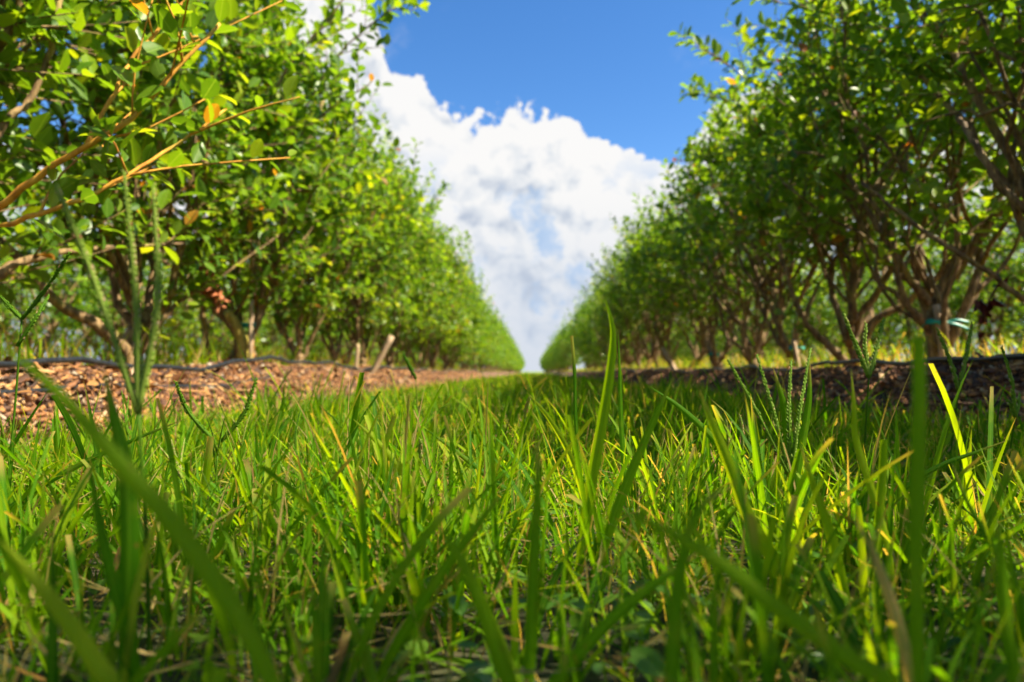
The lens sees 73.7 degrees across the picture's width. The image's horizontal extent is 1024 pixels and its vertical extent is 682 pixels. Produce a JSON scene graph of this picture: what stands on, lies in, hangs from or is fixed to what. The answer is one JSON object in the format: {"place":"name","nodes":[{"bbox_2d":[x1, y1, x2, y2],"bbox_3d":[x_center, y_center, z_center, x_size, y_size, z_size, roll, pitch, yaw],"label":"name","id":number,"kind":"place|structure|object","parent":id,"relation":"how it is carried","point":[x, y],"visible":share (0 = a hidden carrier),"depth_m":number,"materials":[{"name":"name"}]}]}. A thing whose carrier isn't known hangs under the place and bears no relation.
{"place":"outdoors","nodes":[
{"label":"outdoors","id":0,"kind":"place"},
{"bbox_2d":[0,340,1023,681],"bbox_3d":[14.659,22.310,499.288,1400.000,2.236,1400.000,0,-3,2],"label":"ground","id":1,"kind":"structure","parent":0,"point":[438,672],"depth_m":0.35,"materials":[{"name":"green plant"}]},
{"bbox_2d":[0,252,71,475],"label":"seed stalk","id":2,"kind":"object","parent":1,"relation":"on","point":[28,310],"visible":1,"depth_m":0.61,"materials":[{"name":"plant"}]},
{"bbox_2d":[0,540,119,681],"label":"grass blade","id":3,"kind":"object","parent":1,"relation":"on","point":[93,659],"depth_m":0.20,"materials":[{"name":"plant"}]},
{"bbox_2d":[8,419,183,509],"bbox_3d":[-0.324,0.109,0.500,0.176,0.106,0.002,0,-3,6],"label":"grass blade","id":4,"kind":"object","parent":1,"relation":"on","point":[76,466],"depth_m":0.50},
{"bbox_2d":[53,169,162,681],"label":"seed stalk","id":5,"kind":"object","parent":1,"relation":"on","point":[136,390],"visible":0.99,"depth_m":0.30,"materials":[{"name":"plant"}]},
{"bbox_2d":[89,457,143,681],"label":"grass blade","id":6,"kind":"object","parent":1,"relation":"on","point":[116,593],"depth_m":0.24,"materials":[{"name":"plant"}]},
{"bbox_2d":[103,368,139,681],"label":"grass blade","id":7,"kind":"object","parent":1,"relation":"on","point":[129,545],"depth_m":0.25,"materials":[{"name":"plant"}]},
{"bbox_2d":[121,520,156,681],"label":"grass blade","id":8,"kind":"object","parent":1,"relation":"on","point":[133,608],"depth_m":0.24,"materials":[{"name":"plant"}]},
{"bbox_2d":[0,343,282,681],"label":"grass blade","id":9,"kind":"object","parent":1,"relation":"on","point":[205,567],"depth_m":0.17,"materials":[{"name":"plant"}]},
{"bbox_2d":[196,436,213,539],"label":"grass blade","id":10,"kind":"object","parent":1,"relation":"on","point":[208,460],"depth_m":0.51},
{"bbox_2d":[174,377,257,505],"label":"seed stalk","id":11,"kind":"object","parent":1,"relation":"on","point":[199,425],"visible":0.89,"depth_m":0.67,"materials":[{"name":"plant"}]},
{"bbox_2d":[0,356,517,454],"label":"mulch bed","id":12,"kind":"object","parent":1,"relation":"on","point":[493,374],"visible":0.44,"depth_m":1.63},
{"bbox_2d":[0,376,272,393],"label":"drip hose","id":13,"kind":"object","parent":12,"relation":"on","point":[42,390],"visible":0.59,"depth_m":1.57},
{"bbox_2d":[0,0,309,304],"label":"blueberry bush","id":14,"kind":"object","parent":12,"relation":"on","point":[176,33],"visible":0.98,"depth_m":1.43,"materials":[{"name":"green plant"}]},
{"bbox_2d":[0,0,429,369],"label":"blueberry bush","id":15,"kind":"object","parent":12,"relation":"on","point":[238,88],"visible":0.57,"depth_m":2.36,"materials":[{"name":"green plant"}]},
{"bbox_2d":[194,210,230,313],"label":"dead leaves","id":16,"kind":"object","parent":15,"relation":"hanging from","point":[215,293],"visible":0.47,"depth_m":2.65,"materials":[{"name":"brown plant"}]},
{"bbox_2d":[66,0,395,360],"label":"blueberry bush","id":17,"kind":"object","parent":12,"relation":"on","point":[230,317],"visible":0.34,"depth_m":3.13,"materials":[{"name":"green plant"}]},
{"bbox_2d":[248,300,253,357],"bbox_3d":[-1.170,-0.003,3.059,0.025,0.362,0.022,1,-3,-24],"label":"wooden stake","id":18,"kind":"object","parent":12,"relation":"on","point":[251,326],"visible":0.7,"depth_m":3.05,"materials":[{"name":"brown wood"}]},
{"bbox_2d":[0,355,521,372],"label":"drip hose","id":19,"kind":"object","parent":12,"relation":"on","point":[52,360],"visible":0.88,"depth_m":2.10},
{"bbox_2d":[214,78,431,365],"bbox_3d":[-1.200,-0.715,4.035,1.441,1.943,1.258,0,-3,-7],"label":"blueberry bush","id":20,"kind":"object","parent":12,"relation":"on","point":[320,278],"visible":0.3,"depth_m":4.00,"materials":[{"name":"green plant"}]},
{"bbox_2d":[261,103,451,366],"bbox_3d":[-1.232,-0.651,4.864,1.240,1.898,1.370,3,-4,-45],"label":"blueberry bush","id":21,"kind":"object","parent":12,"relation":"on","point":[354,301],"visible":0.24,"depth_m":4.82,"materials":[{"name":"green plant"}]},
{"bbox_2d":[369,335,394,372],"bbox_3d":[-0.853,0.104,4.427,0.184,0.293,0.046,0,-3,2],"label":"prop stick","id":22,"kind":"object","parent":12,"relation":"on","point":[382,353],"visible":0.81,"depth_m":4.42,"materials":[{"name":"brown wood"}]},
{"bbox_2d":[315,134,456,365],"bbox_3d":[-1.177,-0.716,5.654,1.412,2.106,1.233,0,-3,6],"label":"blueberry bush","id":23,"kind":"object","parent":12,"relation":"on","point":[378,325],"visible":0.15,"depth_m":5.64,"materials":[{"name":"green plant"}]},
{"bbox_2d":[353,230,460,367],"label":"blueberry bush","id":24,"kind":"object","parent":12,"relation":"on","point":[440,303],"visible":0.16,"depth_m":7.25,"materials":[{"name":"green plant"}]},
{"bbox_2d":[363,162,470,367],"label":"blueberry bush","id":25,"kind":"object","parent":12,"relation":"on","point":[419,295],"visible":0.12,"depth_m":6.44,"materials":[{"name":"green plant"}]},
{"bbox_2d":[387,216,480,368],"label":"blueberry bush","id":26,"kind":"object","parent":12,"relation":"on","point":[455,278],"visible":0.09,"depth_m":8.02,"materials":[{"name":"green plant"}]},
{"bbox_2d":[404,224,477,369],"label":"blueberry bush","id":27,"kind":"object","parent":12,"relation":"on","point":[434,347],"visible":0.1,"depth_m":8.90,"materials":[{"name":"green plant"}]},
{"bbox_2d":[413,262,486,369],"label":"blueberry bush","id":28,"kind":"object","parent":12,"relation":"on","point":[468,304],"visible":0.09,"depth_m":9.69,"materials":[{"name":"green plant"}]},
{"bbox_2d":[438,267,493,370],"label":"blueberry bush","id":29,"kind":"object","parent":12,"relation":"on","point":[445,361],"visible":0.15,"depth_m":10.53,"materials":[{"name":"green plant"}]},
{"bbox_2d":[439,258,496,369],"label":"blueberry bush","id":30,"kind":"object","parent":12,"relation":"on","point":[470,341],"visible":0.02,"depth_m":11.39,"materials":[{"name":"green plant"}]},
{"bbox_2d":[457,300,500,369],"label":"blueberry bush","id":31,"kind":"object","parent":12,"relation":"on","point":[469,354],"visible":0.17,"depth_m":12.98,"materials":[{"name":"green plant"}]},
{"bbox_2d":[353,419,441,555],"bbox_3d":[-0.076,0.117,0.473,0.067,0.127,0.010,0,-3,2],"label":"grass blade","id":32,"kind":"object","parent":1,"relation":"on","point":[388,452],"depth_m":0.47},
{"bbox_2d":[377,486,506,680],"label":"grass blade","id":33,"kind":"object","parent":1,"relation":"on","point":[421,603],"depth_m":0.27,"materials":[{"name":"plant"}]},
{"bbox_2d":[435,522,517,681],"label":"grass blade","id":34,"kind":"object","parent":1,"relation":"on","point":[503,667],"depth_m":0.23,"materials":[{"name":"plant"}]},
{"bbox_2d":[423,427,548,527],"bbox_3d":[-0.013,0.137,0.608,0.133,0.121,0.002,0,-3,-4],"label":"grass blade","id":35,"kind":"object","parent":1,"relation":"on","point":[501,487],"depth_m":0.61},
{"bbox_2d":[0,402,1023,681],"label":"dry thatch","id":36,"kind":"object","parent":1,"relation":"on","point":[338,662],"visible":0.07,"depth_m":0.33,"materials":[{"name":"beige dry grass"}]},
{"bbox_2d":[0,314,1023,371],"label":"bed weeds","id":37,"kind":"object","parent":1,"relation":"on","point":[198,356],"visible":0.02,"depth_m":2.95,"materials":[{"name":"green plant"}]},
{"bbox_2d":[1,408,1023,681],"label":"ground cover","id":38,"kind":"object","parent":1,"relation":"on","point":[643,662],"visible":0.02,"depth_m":0.32,"materials":[{"name":"green plant"}]},
{"bbox_2d":[524,435,540,681],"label":"grass blade","id":39,"kind":"object","parent":1,"relation":"on","point":[531,625],"depth_m":0.26,"materials":[{"name":"plant"}]},
{"bbox_2d":[527,393,593,546],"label":"grass blade","id":40,"kind":"object","parent":1,"relation":"on","point":[564,444],"depth_m":0.51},
{"bbox_2d":[570,336,581,469],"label":"grass blade","id":41,"kind":"object","parent":1,"relation":"on","point":[574,388],"depth_m":0.61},
{"bbox_2d":[569,298,615,599],"bbox_3d":[0.046,0.081,0.412,0.035,0.214,0.009,0,-3,2],"label":"grass blade","id":42,"kind":"object","parent":1,"relation":"on","point":[598,440],"depth_m":0.41,"materials":[{"name":"plant"}]},
{"bbox_2d":[547,554,696,681],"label":"grass blade","id":43,"kind":"object","parent":1,"relation":"on","point":[596,634],"depth_m":0.25,"materials":[{"name":"plant"}]},
{"bbox_2d":[618,333,629,538],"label":"grass blade","id":44,"kind":"object","parent":1,"relation":"on","point":[621,425],"depth_m":0.57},
{"bbox_2d":[583,378,672,599],"bbox_3d":[0.068,0.095,0.410,0.057,0.145,0.009,0,-3,2],"label":"grass blade","id":45,"kind":"object","parent":1,"relation":"on","point":[624,488],"depth_m":0.41,"materials":[{"name":"plant"}]},
{"bbox_2d":[664,479,738,681],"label":"grass blade","id":46,"kind":"object","parent":1,"relation":"on","point":[672,649],"depth_m":0.21,"materials":[{"name":"plant"}]},
{"bbox_2d":[650,387,774,513],"bbox_3d":[0.172,0.115,0.544,0.127,0.158,0.002,0,-3,-3],"label":"grass blade","id":47,"kind":"object","parent":1,"relation":"on","point":[699,424],"depth_m":0.55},
{"bbox_2d":[608,507,894,681],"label":"grass blade","id":48,"kind":"object","parent":1,"relation":"on","point":[849,658],"depth_m":0.19,"materials":[{"name":"plant"}]},
{"bbox_2d":[699,390,804,611],"bbox_3d":[0.126,0.090,0.349,0.060,0.132,0.008,0,-3,2],"label":"grass blade","id":49,"kind":"object","parent":1,"relation":"on","point":[727,459],"depth_m":0.35,"materials":[{"name":"plant"}]},
{"bbox_2d":[727,348,811,477],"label":"seed stalk","id":50,"kind":"object","parent":1,"relation":"on","point":[791,453],"visible":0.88,"depth_m":0.49,"materials":[{"name":"plant"}]},
{"bbox_2d":[548,367,1023,437],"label":"mulch bed","id":51,"kind":"object","parent":1,"relation":"on","point":[578,374],"visible":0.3,"depth_m":1.88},
{"bbox_2d":[558,313,581,366],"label":"blueberry bush","id":52,"kind":"object","parent":51,"relation":"on","point":[565,345],"visible":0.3,"depth_m":23.73,"materials":[{"name":"green plant"}]},
{"bbox_2d":[571,272,608,370],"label":"blueberry bush","id":53,"kind":"object","parent":51,"relation":"on","point":[582,327],"visible":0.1,"depth_m":13.50,"materials":[{"name":"green plant"}]},
{"bbox_2d":[568,295,631,364],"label":"blueberry bush","id":54,"kind":"object","parent":51,"relation":"on","point":[601,341],"visible":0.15,"depth_m":12.63,"materials":[{"name":"green plant"}]},
{"bbox_2d":[582,265,635,366],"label":"blueberry bush","id":55,"kind":"object","parent":51,"relation":"on","point":[595,317],"visible":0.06,"depth_m":10.96,"materials":[{"name":"green plant"}]},
{"bbox_2d":[577,276,641,368],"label":"blueberry bush","id":56,"kind":"object","parent":51,"relation":"on","point":[599,342],"visible":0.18,"depth_m":11.77,"materials":[{"name":"green plant"}]},
{"bbox_2d":[587,273,661,368],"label":"blueberry bush","id":57,"kind":"object","parent":51,"relation":"on","point":[622,336],"visible":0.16,"depth_m":10.11,"materials":[{"name":"green plant"}]},
{"bbox_2d":[593,244,667,367],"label":"blueberry bush","id":58,"kind":"object","parent":51,"relation":"on","point":[638,355],"visible":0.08,"depth_m":9.34,"materials":[{"name":"green plant"}]},
{"bbox_2d":[587,225,680,368],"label":"blueberry bush","id":59,"kind":"object","parent":51,"relation":"on","point":[635,327],"visible":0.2,"depth_m":8.48,"materials":[{"name":"green plant"}]},
{"bbox_2d":[601,197,695,368],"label":"blueberry bush","id":60,"kind":"object","parent":51,"relation":"on","point":[655,350],"visible":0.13,"depth_m":7.71,"materials":[{"name":"green plant"}]},
{"bbox_2d":[611,217,719,367],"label":"blueberry bush","id":61,"kind":"object","parent":51,"relation":"on","point":[657,329],"visible":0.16,"depth_m":6.87,"materials":[{"name":"green plant"}]},
{"bbox_2d":[614,184,748,368],"bbox_3d":[1.594,-0.544,6.040,1.304,1.801,1.363,0,-3,0],"label":"blueberry bush","id":62,"kind":"object","parent":51,"relation":"on","point":[665,300],"visible":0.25,"depth_m":6.09,"materials":[{"name":"green plant"}]},
{"bbox_2d":[620,148,793,369],"bbox_3d":[1.564,-0.557,5.286,1.478,1.748,1.208,1,-3,-24],"label":"blueberry bush","id":63,"kind":"object","parent":51,"relation":"on","point":[708,341],"visible":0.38,"depth_m":5.22,"materials":[{"name":"green plant"}]},
{"bbox_2d":[656,94,845,365],"bbox_3d":[1.599,-0.729,4.466,1.282,2.023,1.373,-1,-3,15],"label":"blueberry bush","id":64,"kind":"object","parent":51,"relation":"on","point":[760,340],"visible":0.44,"depth_m":4.51,"materials":[{"name":"green plant"}]},
{"bbox_2d":[545,353,1023,373],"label":"drip hose","id":65,"kind":"object","parent":51,"relation":"on","point":[1012,356],"visible":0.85,"depth_m":2.24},
{"bbox_2d":[585,359,1023,428],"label":"bark chips","id":66,"kind":"object","parent":51,"relation":"on","point":[975,379],"visible":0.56,"depth_m":2.09,"materials":[{"name":"wood"}]},
{"bbox_2d":[679,32,938,366],"bbox_3d":[1.519,-0.719,3.804,1.402,1.951,1.371,1,-3,-12],"label":"blueberry bush","id":67,"kind":"object","parent":51,"relation":"on","point":[709,153],"visible":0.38,"depth_m":3.68,"materials":[{"name":"green plant"}]},
{"bbox_2d":[599,352,1023,424],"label":"leaf litter","id":68,"kind":"object","parent":51,"relation":"on","point":[882,384],"visible":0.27,"depth_m":2.00,"materials":[{"name":"brown plant"}]},
{"bbox_2d":[668,0,1018,365],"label":"blueberry bush","id":69,"kind":"object","parent":51,"relation":"on","point":[852,270],"visible":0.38,"depth_m":2.97,"materials":[{"name":"green plant"}]},
{"bbox_2d":[730,0,1023,363],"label":"blueberry bush","id":70,"kind":"object","parent":51,"relation":"on","point":[816,12],"visible":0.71,"depth_m":2.38,"materials":[{"name":"green plant"}]},
{"bbox_2d":[847,0,1023,301],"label":"blueberry bush","id":71,"kind":"object","parent":51,"relation":"on","point":[1008,183],"visible":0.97,"depth_m":1.78,"materials":[{"name":"green plant"}]},
{"bbox_2d":[971,273,1009,339],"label":"dead leaves","id":72,"kind":"object","parent":71,"relation":"hanging from","point":[984,308],"visible":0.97,"depth_m":1.87,"materials":[{"name":"black plant"}]},
{"bbox_2d":[773,368,799,520],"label":"grass blade","id":73,"kind":"object","parent":1,"relation":"on","point":[783,403],"depth_m":0.51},
{"bbox_2d":[791,363,811,496],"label":"grass blade","id":74,"kind":"object","parent":1,"relation":"on","point":[803,434],"depth_m":0.50,"materials":[{"name":"plant"}]},
{"bbox_2d":[800,444,852,614],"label":"grass blade","id":75,"kind":"object","parent":1,"relation":"on","point":[825,518],"depth_m":0.35,"materials":[{"name":"plant"}]},
{"bbox_2d":[842,310,885,489],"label":"seed stalk","id":76,"kind":"object","parent":1,"relation":"on","point":[868,368],"visible":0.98,"depth_m":0.74,"materials":[{"name":"plant"}]},
{"bbox_2d":[851,371,895,595],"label":"grass blade","id":77,"kind":"object","parent":1,"relation":"on","point":[866,473],"depth_m":0.39,"materials":[{"name":"plant"}]},
{"bbox_2d":[868,439,887,588],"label":"grass blade","id":78,"kind":"object","parent":1,"relation":"on","point":[880,495],"depth_m":0.39,"materials":[{"name":"plant"}]},
{"bbox_2d":[854,517,912,681],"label":"grass blade","id":79,"kind":"object","parent":1,"relation":"on","point":[900,634],"depth_m":0.23,"materials":[{"name":"dry brown grass"}]},
{"bbox_2d":[908,337,926,681],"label":"grass blade","id":80,"kind":"object","parent":1,"relation":"on","point":[916,524],"depth_m":0.19,"materials":[{"name":"plant"}]},
{"bbox_2d":[843,440,1007,560],"bbox_3d":[0.291,0.115,0.483,0.115,0.092,0.001,0,-3,8],"label":"grass blade","id":81,"kind":"object","parent":1,"relation":"on","point":[942,464],"depth_m":0.48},
{"bbox_2d":[936,321,973,452],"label":"seed stalk","id":82,"kind":"object","parent":1,"relation":"on","point":[952,367],"visible":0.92,"depth_m":0.78,"materials":[{"name":"plant"}]},
{"bbox_2d":[953,467,1013,597],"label":"grass blade","id":83,"kind":"object","parent":1,"relation":"on","point":[977,519],"depth_m":0.33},
{"bbox_2d":[996,515,1020,681],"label":"grass blade","id":84,"kind":"object","parent":1,"relation":"on","point":[1009,645],"depth_m":0.23,"materials":[{"name":"plant"}]},
{"bbox_2d":[1000,345,1020,488],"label":"seed stalk","id":85,"kind":"object","parent":1,"relation":"on","point":[1014,407],"visible":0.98,"depth_m":0.70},
{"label":"mulch bed","id":86,"kind":"structure","parent":1,"relation":"on","visible":0},
{"bbox_2d":[0,150,110,357],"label":"blueberry bush","id":87,"kind":"object","parent":86,"relation":"on","point":[56,317],"visible":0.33,"depth_m":5.84,"materials":[{"name":"green plant"}]},
{"bbox_2d":[23,217,187,359],"bbox_3d":[-4.061,-0.535,6.800,1.554,1.843,1.566,0,-3,-8],"label":"blueberry bush","id":88,"kind":"object","parent":86,"relation":"on","point":[82,328],"visible":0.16,"depth_m":6.64,"materials":[{"name":"green plant"}]},
{"bbox_2d":[100,241,228,355],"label":"blueberry bush","id":89,"kind":"object","parent":86,"relation":"on","point":[180,320],"visible":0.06,"depth_m":7.68,"materials":[{"name":"green plant"}]},
{"bbox_2d":[147,223,252,362],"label":"blueberry bush","id":90,"kind":"object","parent":86,"relation":"on","point":[219,322],"visible":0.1,"depth_m":8.63,"materials":[{"name":"green plant"}]},
{"bbox_2d":[184,261,273,358],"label":"blueberry bush","id":91,"kind":"object","parent":86,"relation":"on","point":[245,319],"visible":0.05,"depth_m":9.61,"materials":[{"name":"green plant"}]},
{"bbox_2d":[224,271,294,357],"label":"blueberry bush","id":92,"kind":"object","parent":86,"relation":"on","point":[271,333],"visible":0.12,"depth_m":10.56,"materials":[{"name":"green plant"}]},
{"bbox_2d":[243,271,318,358],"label":"blueberry bush","id":93,"kind":"object","parent":86,"relation":"on","point":[287,350],"visible":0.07,"depth_m":11.44,"materials":[{"name":"green plant"}]},
{"bbox_2d":[263,312,336,358],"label":"blueberry bush","id":94,"kind":"object","parent":86,"relation":"on","point":[315,340],"visible":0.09,"depth_m":12.48,"materials":[{"name":"green plant"}]},
{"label":"mulch bed","id":95,"kind":"structure","parent":1,"relation":"on","visible":0},
{"bbox_2d":[715,297,758,364],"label":"blueberry bush","id":96,"kind":"object","parent":95,"relation":"on","point":[719,338],"visible":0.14,"depth_m":14.28,"materials":[{"name":"green plant"}]},
{"bbox_2d":[734,291,801,362],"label":"blueberry bush","id":97,"kind":"object","parent":95,"relation":"on","point":[764,348],"visible":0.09,"depth_m":12.19,"materials":[{"name":"green plant"}]},
{"bbox_2d":[740,274,825,361],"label":"blueberry bush","id":98,"kind":"object","parent":95,"relation":"on","point":[776,344],"visible":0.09,"depth_m":11.22,"materials":[{"name":"green plant"}]},
{"bbox_2d":[758,267,846,360],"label":"blueberry bush","id":99,"kind":"object","parent":95,"relation":"on","point":[806,343],"visible":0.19,"depth_m":10.18,"materials":[{"name":"green plant"}]},
{"bbox_2d":[793,253,887,357],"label":"blueberry bush","id":100,"kind":"object","parent":95,"relation":"on","point":[818,302],"visible":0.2,"depth_m":9.33,"materials":[{"name":"green plant"}]},
{"bbox_2d":[801,237,923,363],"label":"blueberry bush","id":101,"kind":"object","parent":95,"relation":"on","point":[887,319],"visible":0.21,"depth_m":8.30,"materials":[{"name":"green plant"}]},
{"bbox_2d":[842,206,976,357],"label":"blueberry bush","id":102,"kind":"object","parent":95,"relation":"on","point":[906,328],"visible":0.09,"depth_m":7.49,"materials":[{"name":"green plant"}]},
{"bbox_2d":[887,185,1023,355],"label":"blueberry bush","id":103,"kind":"object","parent":95,"relation":"on","point":[954,304],"visible":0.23,"depth_m":6.39,"materials":[{"name":"green plant"}]},
{"bbox_2d":[961,153,1023,346],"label":"blueberry bush","id":104,"kind":"object","parent":95,"relation":"on","point":[1015,275],"visible":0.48,"depth_m":5.69,"materials":[{"name":"green plant"}]},
{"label":"mulch bed","id":105,"kind":"structure","parent":1,"relation":"on","visible":0},
{"bbox_2d":[0,249,63,358],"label":"blueberry bush","id":106,"kind":"object","parent":105,"relation":"on","point":[25,294],"visible":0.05,"depth_m":9.29,"materials":[{"name":"green plant"}]},
{"bbox_2d":[10,264,118,356],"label":"blueberry bush","id":107,"kind":"object","parent":105,"relation":"on","point":[75,338],"visible":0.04,"depth_m":10.39,"materials":[{"name":"green plant"}]},
{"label":"mulch bed","id":108,"kind":"structure","parent":1,"relation":"on","visible":0},
{"bbox_2d":[966,253,1023,353],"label":"blueberry bush","id":109,"kind":"object","parent":108,"relation":"on","point":[1014,335],"visible":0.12,"depth_m":10.09,"materials":[{"name":"green plant"}]},
{"bbox_2d":[0,0,1023,371],"label":"sky","id":110,"kind":"structure","parent":0,"point":[542,120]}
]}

